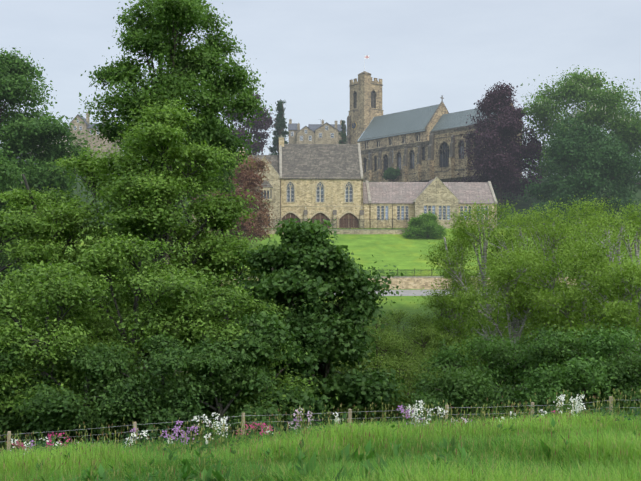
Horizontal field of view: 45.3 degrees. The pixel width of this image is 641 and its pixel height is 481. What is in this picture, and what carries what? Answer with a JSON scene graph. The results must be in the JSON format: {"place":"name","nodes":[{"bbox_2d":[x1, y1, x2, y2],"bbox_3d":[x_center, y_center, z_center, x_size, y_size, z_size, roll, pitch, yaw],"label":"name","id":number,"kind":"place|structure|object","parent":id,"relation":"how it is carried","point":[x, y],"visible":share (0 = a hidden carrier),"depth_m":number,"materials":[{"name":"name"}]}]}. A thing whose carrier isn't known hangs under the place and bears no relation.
{"place":"outdoors","nodes":[
{"label":"outdoors","id":0,"kind":"place"},
{"bbox_2d":[195,119,239,194],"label":"lime foliage","id":1,"kind":"object","parent":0,"point":[230,173],"visible":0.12,"depth_m":77.55,"materials":[{"name":"green plant"}]},
{"bbox_2d":[0,176,640,451],"bbox_3d":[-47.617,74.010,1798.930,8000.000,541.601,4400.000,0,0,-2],"label":"grass lawn","id":2,"kind":"structure","parent":0,"point":[400,252],"depth_m":126.54,"materials":[{"name":"green plant"}]},
{"bbox_2d":[0,134,36,279],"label":"tree","id":3,"kind":"object","parent":2,"relation":"on","point":[6,169],"visible":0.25,"depth_m":80.92,"materials":[{"name":"green plant"}]},
{"bbox_2d":[0,381,38,441],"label":"tree trunk","id":4,"kind":"object","parent":2,"relation":"on","point":[1,440],"visible":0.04,"depth_m":31.09,"materials":[{"name":"brown wood"}]},
{"bbox_2d":[0,89,46,203],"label":"tree trunk","id":5,"kind":"object","parent":2,"relation":"on","point":[1,108],"visible":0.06,"depth_m":92.30,"materials":[{"name":"brown plant"}]},
{"bbox_2d":[0,47,104,247],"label":"tree","id":6,"kind":"object","parent":5,"relation":"attached to","point":[16,72],"visible":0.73,"depth_m":91.02,"materials":[{"name":"green plant"}]},
{"bbox_2d":[0,205,67,314],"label":"oak foliage","id":7,"kind":"object","parent":2,"relation":"on","point":[5,260],"depth_m":77.60,"materials":[{"name":"green plant"}]},
{"bbox_2d":[0,204,70,387],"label":"tree trunk","id":8,"kind":"object","parent":2,"relation":"on","point":[4,267],"visible":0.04,"depth_m":42.21,"materials":[{"name":"brown wood"}]},
{"bbox_2d":[0,331,83,444],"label":"scrub foliage","id":9,"kind":"object","parent":2,"relation":"on","point":[10,422],"visible":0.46,"depth_m":30.03,"materials":[{"name":"green plant"}]},
{"bbox_2d":[0,277,86,437],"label":"tree trunk","id":10,"kind":"object","parent":2,"relation":"on","point":[47,318],"visible":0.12,"depth_m":32.07,"materials":[{"name":"brown wood"}]},
{"bbox_2d":[0,185,100,367],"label":"tree","id":11,"kind":"object","parent":2,"relation":"on","point":[30,225],"visible":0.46,"depth_m":42.17,"materials":[{"name":"green plant"}]},
{"bbox_2d":[17,113,121,187],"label":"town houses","id":12,"kind":"structure","parent":2,"relation":"on","point":[82,127],"depth_m":248.66,"materials":[{"name":"stone"}]},
{"bbox_2d":[22,168,132,386],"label":"tree trunk","id":13,"kind":"object","parent":2,"relation":"on","point":[31,197],"visible":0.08,"depth_m":46.83,"materials":[{"name":"brown wood"}]},
{"bbox_2d":[0,257,155,438],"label":"tree","id":14,"kind":"object","parent":2,"relation":"on","point":[70,338],"visible":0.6,"depth_m":30.98,"materials":[{"name":"green plant"}]},
{"bbox_2d":[28,364,134,440],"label":"tree trunk","id":15,"kind":"object","parent":2,"relation":"on","point":[59,384],"visible":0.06,"depth_m":30.36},
{"bbox_2d":[4,342,160,441],"bbox_3d":[-9.538,6.035,30.290,6.599,4.024,7.296,0,0,-2],"label":"scrub foliage","id":16,"kind":"object","parent":2,"relation":"on","point":[44,399],"visible":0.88,"depth_m":28.73,"materials":[{"name":"green plant"}]},
{"bbox_2d":[2,144,179,346],"bbox_3d":[-14.956,1.132,48.086,14.086,14.475,11.817,0,0,-2],"label":"tree","id":17,"kind":"object","parent":2,"relation":"on","point":[84,163],"visible":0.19,"depth_m":46.98,"materials":[{"name":"green plant"}]},
{"bbox_2d":[14,232,245,423],"bbox_3d":[-8.707,4.050,35.089,10.620,8.928,11.320,0,0,-2],"label":"tree","id":18,"kind":"object","parent":2,"relation":"on","point":[169,284],"visible":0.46,"depth_m":33.65,"materials":[{"name":"green plant"}]},
{"bbox_2d":[66,249,201,429],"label":"tree trunk","id":19,"kind":"object","parent":2,"relation":"on","point":[136,299],"visible":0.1,"depth_m":35.33,"materials":[{"name":"brown wood"}]},
{"bbox_2d":[113,200,158,259],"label":"trunk","id":20,"kind":"object","parent":2,"relation":"on","point":[145,239],"depth_m":77.97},
{"bbox_2d":[38,332,243,437],"bbox_3d":[-6.534,5.765,30.222,7.493,4.212,6.548,0,0,-2],"label":"scrub foliage","id":21,"kind":"object","parent":2,"relation":"on","point":[169,361],"visible":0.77,"depth_m":28.79,"materials":[{"name":"green plant"}]},
{"bbox_2d":[86,351,208,435],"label":"tree trunk","id":22,"kind":"object","parent":2,"relation":"on","point":[162,380],"depth_m":30.34,"materials":[{"name":"brown wood"}]},
{"bbox_2d":[63,97,258,361],"bbox_3d":[-9.235,-0.375,45.378,11.460,16.228,11.054,0,0,-2],"label":"tree","id":23,"kind":"object","parent":2,"relation":"on","point":[167,187],"visible":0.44,"depth_m":43.68,"materials":[{"name":"green plant"}]},
{"bbox_2d":[111,117,231,379],"bbox_3d":[-9.225,1.579,45.493,8.554,18.118,8.247,0,0,-2],"label":"tree trunk","id":24,"kind":"object","parent":2,"relation":"on","point":[202,226],"visible":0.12,"depth_m":44.81,"materials":[{"name":"plant"}]},
{"bbox_2d":[106,9,237,374],"bbox_3d":[-12.001,-4.029,63.052,9.941,33.085,9.619,0,0,41],"label":"tree trunk","id":25,"kind":"object","parent":2,"relation":"on","point":[173,62],"depth_m":62.10,"materials":[{"name":"brown plant"}]},
{"bbox_2d":[74,0,271,203],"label":"lime foliage","id":26,"kind":"object","parent":25,"relation":"attached to","point":[207,54],"visible":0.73,"depth_m":61.14,"materials":[{"name":"green plant"}]},
{"bbox_2d":[191,213,221,323],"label":"tree trunk","id":27,"kind":"object","parent":2,"relation":"on","point":[205,231],"visible":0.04,"depth_m":46.51,"materials":[{"name":"brown wood"}]},
{"bbox_2d":[165,196,247,323],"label":"tree","id":28,"kind":"object","parent":2,"relation":"on","point":[225,224],"visible":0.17,"depth_m":45.66,"materials":[{"name":"green plant"}]},
{"bbox_2d":[142,329,290,433],"bbox_3d":[-4.302,5.760,30.731,6.294,4.194,6.537,0,0,-2],"label":"scrub foliage","id":29,"kind":"object","parent":2,"relation":"on","point":[210,357],"visible":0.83,"depth_m":29.71,"materials":[{"name":"green plant"}]},
{"bbox_2d":[173,300,276,404],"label":"tree trunk","id":30,"kind":"object","parent":2,"relation":"on","point":[226,317],"visible":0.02,"depth_m":33.57,"materials":[{"name":"brown wood"}]},
{"bbox_2d":[192,357,266,425],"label":"tree trunk","id":31,"kind":"object","parent":2,"relation":"on","point":[221,411],"visible":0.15,"depth_m":30.43,"materials":[{"name":"brown wood"}]},
{"bbox_2d":[207,251,259,407],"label":"tree trunk","id":32,"kind":"object","parent":2,"relation":"on","point":[239,283],"depth_m":43.62,"materials":[{"name":"plant"}]},
{"bbox_2d":[167,232,312,374],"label":"tree","id":33,"kind":"object","parent":2,"relation":"on","point":[224,258],"visible":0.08,"depth_m":42.72,"materials":[{"name":"green plant"}]},
{"bbox_2d":[149,283,337,425],"bbox_3d":[-3.807,4.895,33.928,8.878,6.091,8.175,0,0,-2],"label":"tree","id":34,"kind":"object","parent":2,"relation":"on","point":[216,298],"visible":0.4,"depth_m":32.49,"materials":[{"name":"green plant"}]},
{"bbox_2d":[235,113,265,154],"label":"tree trunk","id":35,"kind":"object","parent":2,"relation":"on","point":[248,131],"visible":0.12,"depth_m":188.05,"materials":[{"name":"wood"}]},
{"bbox_2d":[225,92,279,154],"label":"tree","id":36,"kind":"object","parent":2,"relation":"on","point":[259,125],"visible":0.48,"depth_m":187.14,"materials":[{"name":"plant"}]},
{"bbox_2d":[179,310,334,428],"bbox_3d":[-2.706,5.529,33.091,6.596,5.025,6.204,0,0,-2],"label":"bush","id":37,"kind":"object","parent":2,"relation":"on","point":[265,337],"visible":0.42,"depth_m":31.46,"materials":[{"name":"green plant"}]},
{"bbox_2d":[252,361,299,407],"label":"tree trunk","id":38,"kind":"object","parent":2,"relation":"on","point":[281,370],"visible":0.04,"depth_m":33.30,"materials":[{"name":"brown wood"}]},
{"bbox_2d":[267,99,288,154],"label":"conifer tree","id":39,"kind":"object","parent":2,"relation":"on","point":[273,149],"visible":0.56,"depth_m":198.71,"materials":[{"name":"green plant"}]},
{"bbox_2d":[276,103,284,153],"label":"tree trunk","id":40,"kind":"object","parent":2,"relation":"on","point":[280,130],"visible":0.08,"depth_m":198.75,"materials":[{"name":"brown wood"}]},
{"bbox_2d":[10,394,585,454],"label":"wild flowers","id":41,"kind":"object","parent":2,"relation":"on","point":[576,407],"visible":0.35,"depth_m":21.79,"materials":[{"name":"white plant"}]},
{"bbox_2d":[288,119,346,143],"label":"town houses","id":42,"kind":"structure","parent":2,"relation":"on","point":[325,133],"depth_m":264.50,"materials":[{"name":"stone"}]},
{"bbox_2d":[271,265,368,424],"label":"tree trunk","id":43,"kind":"object","parent":2,"relation":"on","point":[326,369],"visible":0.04,"depth_m":37.66,"materials":[{"name":"brown plant"}]},
{"bbox_2d":[219,218,407,418],"bbox_3d":[-0.514,3.792,37.371,8.961,9.826,8.167,0,0,-2],"label":"tree","id":44,"kind":"object","parent":43,"relation":"attached to","point":[302,249],"visible":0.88,"depth_m":36.21,"materials":[{"name":"green plant"}]},
{"bbox_2d":[0,408,640,480],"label":"meadow grass","id":45,"kind":"structure","parent":2,"relation":"on","point":[510,471],"depth_m":15.74,"materials":[{"name":"green plant"}]},
{"bbox_2d":[0,389,640,480],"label":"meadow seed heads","id":46,"kind":"object","parent":2,"relation":"on","point":[300,441],"visible":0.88,"depth_m":15.30,"materials":[{"name":"green plant"}]},
{"bbox_2d":[3,396,638,449],"bbox_3d":[-1.238,5.558,22.579,22.959,3.661,3.361,0,0,11],"label":"field fence","id":47,"kind":"object","parent":2,"relation":"on","point":[243,416],"visible":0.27,"depth_m":23.28,"materials":[{"name":"brown wood"}]},
{"bbox_2d":[8,398,640,480],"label":"meadow dock leaves","id":48,"kind":"object","parent":2,"relation":"on","point":[210,473],"visible":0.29,"depth_m":15.21,"materials":[{"name":"green plant"}]},
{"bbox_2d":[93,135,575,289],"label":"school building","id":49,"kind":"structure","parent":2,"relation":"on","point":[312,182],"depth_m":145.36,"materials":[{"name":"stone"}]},
{"bbox_2d":[338,120,345,143],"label":"conifer tree","id":50,"kind":"object","parent":2,"relation":"on","point":[342,134],"visible":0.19,"depth_m":214.46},
{"bbox_2d":[337,358,380,413],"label":"branches","id":51,"kind":"object","parent":2,"relation":"on","point":[345,371],"visible":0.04,"depth_m":44.54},
{"bbox_2d":[315,348,411,416],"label":"bush","id":52,"kind":"object","parent":2,"relation":"on","point":[340,369],"visible":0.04,"depth_m":44.03,"materials":[{"name":"green plant"}]},
{"bbox_2d":[335,320,411,369],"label":"bush","id":53,"kind":"object","parent":2,"relation":"on","point":[387,337],"visible":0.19,"depth_m":51.08,"materials":[{"name":"green plant"}]},
{"bbox_2d":[362,332,392,361],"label":"branches","id":54,"kind":"object","parent":2,"relation":"on","point":[380,348],"visible":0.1,"depth_m":51.71,"materials":[{"name":"brown wood"}]},
{"bbox_2d":[355,306,406,364],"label":"bush","id":55,"kind":"object","parent":2,"relation":"on","point":[386,320],"visible":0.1,"depth_m":60.88,"materials":[{"name":"green plant"}]},
{"bbox_2d":[383,167,400,179],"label":"bush","id":56,"kind":"object","parent":2,"relation":"on","point":[393,172],"visible":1,"depth_m":206.13,"materials":[{"name":"green plant"}]},
{"bbox_2d":[375,317,417,353],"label":"branches","id":57,"kind":"object","parent":2,"relation":"on","point":[403,330],"visible":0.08,"depth_m":65.77,"materials":[{"name":"wood"}]},
{"bbox_2d":[361,309,433,357],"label":"bush","id":58,"kind":"object","parent":2,"relation":"on","point":[396,315],"visible":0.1,"depth_m":65.20,"materials":[{"name":"green plant"}]},
{"bbox_2d":[381,364,429,417],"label":"branches","id":59,"kind":"object","parent":2,"relation":"on","point":[402,384],"visible":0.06,"depth_m":41.60,"materials":[{"name":"brown wood"}]},
{"bbox_2d":[352,352,460,418],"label":"bush","id":60,"kind":"object","parent":2,"relation":"on","point":[396,365],"visible":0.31,"depth_m":40.52,"materials":[{"name":"green plant"}]},
{"bbox_2d":[386,332,452,375],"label":"willow tree trunk","id":61,"kind":"object","parent":2,"relation":"on","point":[421,345],"visible":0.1,"depth_m":49.62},
{"bbox_2d":[375,320,467,388],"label":"bush","id":62,"kind":"object","parent":2,"relation":"on","point":[426,331],"visible":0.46,"depth_m":49.29,"materials":[{"name":"green plant"}]},
{"bbox_2d":[402,211,447,238],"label":"shrub foliage","id":63,"kind":"object","parent":2,"relation":"on","point":[427,223],"visible":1,"depth_m":138.60,"materials":[{"name":"green plant"}]},
{"bbox_2d":[346,55,521,181],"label":"church","id":64,"kind":"structure","parent":2,"relation":"on","point":[416,145],"depth_m":209.47,"materials":[{"name":"stone"}]},
{"bbox_2d":[405,305,463,347],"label":"branches","id":65,"kind":"object","parent":2,"relation":"on","point":[431,323],"visible":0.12,"depth_m":59.70,"materials":[{"name":"plant"}]},
{"bbox_2d":[393,290,481,375],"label":"bush","id":66,"kind":"object","parent":2,"relation":"on","point":[419,321],"visible":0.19,"depth_m":59.27,"materials":[{"name":"green plant"}]},
{"bbox_2d":[396,341,506,410],"bbox_3d":[6.989,7.862,43.566,7.163,4.512,7.759,0,0,-2],"label":"bush","id":67,"kind":"object","parent":2,"relation":"on","point":[428,352],"visible":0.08,"depth_m":43.95,"materials":[{"name":"green plant"}]},
{"bbox_2d":[426,237,484,364],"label":"tree trunk","id":68,"kind":"object","parent":2,"relation":"on","point":[452,312],"visible":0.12,"depth_m":59.65,"materials":[{"name":"wood"}]},
{"bbox_2d":[391,359,531,422],"bbox_3d":[5.780,6.392,31.843,5.553,2.852,5.413,0,0,-2],"label":"scrub foliage","id":69,"kind":"object","parent":2,"relation":"on","point":[477,387],"visible":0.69,"depth_m":30.89,"materials":[{"name":"green plant"}]},
{"bbox_2d":[408,217,519,357],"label":"tree","id":70,"kind":"object","parent":2,"relation":"on","point":[440,322],"visible":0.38,"depth_m":58.59,"materials":[{"name":"green plant"}]},
{"bbox_2d":[430,384,498,418],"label":"branches","id":71,"kind":"object","parent":2,"relation":"on","point":[461,404],"visible":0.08,"depth_m":31.54,"materials":[{"name":"brown wood"}]},
{"bbox_2d":[437,211,526,400],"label":"tree trunk","id":72,"kind":"object","parent":2,"relation":"on","point":[485,261],"visible":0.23,"depth_m":53.76,"materials":[{"name":"wood"}]},
{"bbox_2d":[420,332,546,416],"bbox_3d":[8.394,6.469,36.053,7.471,4.416,5.788,0,0,-2],"label":"scrub foliage","id":73,"kind":"object","parent":2,"relation":"on","point":[478,346],"visible":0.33,"depth_m":35.69,"materials":[{"name":"green plant"}]},
{"bbox_2d":[446,349,528,415],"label":"branches","id":74,"kind":"object","parent":2,"relation":"on","point":[489,373],"visible":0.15,"depth_m":35.72,"materials":[{"name":"brown wood"}]},
{"bbox_2d":[419,199,567,367],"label":"tree","id":75,"kind":"object","parent":2,"relation":"on","point":[469,228],"visible":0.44,"depth_m":53.49,"materials":[{"name":"green plant"}]},
{"bbox_2d":[471,89,528,206],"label":"tree trunk","id":76,"kind":"object","parent":2,"relation":"on","point":[500,199],"visible":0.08,"depth_m":178.47,"materials":[{"name":"wood"}]},
{"bbox_2d":[451,80,549,202],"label":"tree","id":77,"kind":"object","parent":2,"relation":"on","point":[502,165],"visible":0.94,"depth_m":174.68,"materials":[{"name":"purple plant"}]},
{"bbox_2d":[470,255,555,411],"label":"tree trunk","id":78,"kind":"object","parent":2,"relation":"on","point":[514,322],"visible":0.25,"depth_m":41.55,"materials":[{"name":"plant"}]},
{"bbox_2d":[447,237,587,388],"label":"tree","id":79,"kind":"object","parent":2,"relation":"on","point":[501,274],"visible":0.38,"depth_m":41.04,"materials":[{"name":"green plant"}]},
{"bbox_2d":[490,217,549,387],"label":"tree trunk","id":80,"kind":"object","parent":2,"relation":"on","point":[520,233],"visible":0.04,"depth_m":60.98,"materials":[{"name":"wood"}]},
{"bbox_2d":[448,195,599,366],"bbox_3d":[14.227,3.794,50.307,12.514,13.361,12.638,0,0,-2],"label":"tree","id":81,"kind":"object","parent":2,"relation":"on","point":[555,217],"visible":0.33,"depth_m":49.08,"materials":[{"name":"green plant"}]},
{"bbox_2d":[468,207,579,340],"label":"tree","id":82,"kind":"object","parent":2,"relation":"on","point":[514,223],"visible":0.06,"depth_m":61.45,"materials":[{"name":"green plant"}]},
{"bbox_2d":[480,214,572,334],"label":"tree branches","id":83,"kind":"object","parent":2,"relation":"on","point":[553,239],"visible":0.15,"depth_m":49.81,"materials":[{"name":"grey wood"}]},
{"bbox_2d":[501,351,568,381],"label":"branches","id":84,"kind":"object","parent":2,"relation":"on","point":[547,359],"visible":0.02,"depth_m":34.06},
{"bbox_2d":[484,324,625,415],"bbox_3d":[10.371,6.027,33.840,6.603,4.593,6.754,0,0,-2],"label":"scrub foliage","id":85,"kind":"object","parent":2,"relation":"on","point":[531,351],"visible":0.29,"depth_m":33.18,"materials":[{"name":"green plant"}]},
{"bbox_2d":[496,223,640,395],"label":"tree","id":86,"kind":"object","parent":2,"relation":"on","point":[570,258],"visible":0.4,"depth_m":38.63,"materials":[{"name":"green plant"}]},
{"bbox_2d":[520,250,623,343],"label":"tree trunk","id":87,"kind":"object","parent":2,"relation":"on","point":[565,311],"visible":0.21,"depth_m":39.41,"materials":[{"name":"brown wood"}]},
{"bbox_2d":[545,377,602,410],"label":"branches","id":88,"kind":"object","parent":2,"relation":"on","point":[584,389],"visible":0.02,"depth_m":29.73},
{"bbox_2d":[508,352,640,415],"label":"scrub foliage","id":89,"kind":"object","parent":2,"relation":"on","point":[542,383],"visible":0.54,"depth_m":29.32,"materials":[{"name":"green plant"}]},
{"bbox_2d":[521,192,640,331],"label":"tree","id":90,"kind":"object","parent":2,"relation":"on","point":[574,212],"visible":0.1,"depth_m":57.26,"materials":[{"name":"green plant"}]},
{"bbox_2d":[534,212,634,308],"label":"tree branches","id":91,"kind":"object","parent":2,"relation":"on","point":[586,252],"visible":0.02,"depth_m":57.81,"materials":[{"name":"grey wood"}]},
{"bbox_2d":[529,318,640,410],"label":"scrub foliage","id":92,"kind":"object","parent":2,"relation":"on","point":[600,341],"visible":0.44,"depth_m":30.71,"materials":[{"name":"green plant"}]},
{"bbox_2d":[541,84,632,151],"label":"branches","id":93,"kind":"object","parent":2,"relation":"on","point":[583,107],"visible":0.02,"depth_m":170.10,"materials":[{"name":"brown plant"}]},
{"bbox_2d":[520,64,640,193],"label":"tree","id":94,"kind":"object","parent":93,"relation":"attached to","point":[544,108],"visible":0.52,"depth_m":167.17,"materials":[{"name":"green plant"}]},
{"bbox_2d":[538,132,638,224],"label":"branches","id":95,"kind":"object","parent":2,"relation":"on","point":[593,185],"visible":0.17,"depth_m":150.02,"materials":[{"name":"brown plant"}]},
{"bbox_2d":[517,112,640,226],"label":"tree","id":96,"kind":"object","parent":95,"relation":"attached to","point":[609,158],"visible":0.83,"depth_m":147.05,"materials":[{"name":"green plant"}]},
{"bbox_2d":[542,205,640,331],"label":"tree","id":97,"kind":"object","parent":2,"relation":"on","point":[602,220],"visible":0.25,"depth_m":44.67,"materials":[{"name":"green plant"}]},
{"bbox_2d":[544,253,640,393],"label":"tree","id":98,"kind":"object","parent":2,"relation":"on","point":[616,308],"visible":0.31,"depth_m":35.69,"materials":[{"name":"green plant"}]},
{"bbox_2d":[562,343,640,413],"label":"scrub foliage","id":99,"kind":"object","parent":2,"relation":"on","point":[621,372],"visible":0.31,"depth_m":29.06,"materials":[{"name":"green plant"}]},
{"bbox_2d":[569,328,637,365],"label":"branches","id":100,"kind":"object","parent":2,"relation":"on","point":[605,350],"visible":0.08,"depth_m":30.91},
{"bbox_2d":[576,199,640,325],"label":"tree","id":101,"kind":"object","parent":2,"relation":"on","point":[635,214],"visible":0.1,"depth_m":51.61,"materials":[{"name":"green plant"}]},
{"bbox_2d":[580,272,640,385],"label":"tree branches","id":102,"kind":"object","parent":2,"relation":"on","point":[639,305],"visible":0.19,"depth_m":35.91,"materials":[{"name":"plant"}]},
{"bbox_2d":[598,219,640,328],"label":"tree branches","id":103,"kind":"object","parent":2,"relation":"on","point":[635,247],"visible":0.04,"depth_m":52.09,"materials":[{"name":"grey wood"}]},
{"bbox_2d":[607,103,640,192],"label":"tree foliage","id":104,"kind":"object","parent":2,"relation":"on","point":[638,154],"visible":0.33,"depth_m":166.17,"materials":[{"name":"green plant"}]},
{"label":"bronze maple tree trunk","id":105,"kind":"object","parent":2,"relation":"on","visible":0},
{"bbox_2d":[174,151,280,245],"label":"tree","id":106,"kind":"object","parent":105,"relation":"attached to","point":[247,177],"visible":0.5,"depth_m":123.34,"materials":[{"name":"red plant"}]},
{"bbox_2d":[0,0,640,177],"label":"sky","id":107,"kind":"structure","parent":0,"point":[310,52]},
{"bbox_2d":[326,290,493,295],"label":"road","id":108,"kind":"structure","parent":0,"point":[411,292],"depth_m":107.82,"materials":[{"name":"grey asphalt"}]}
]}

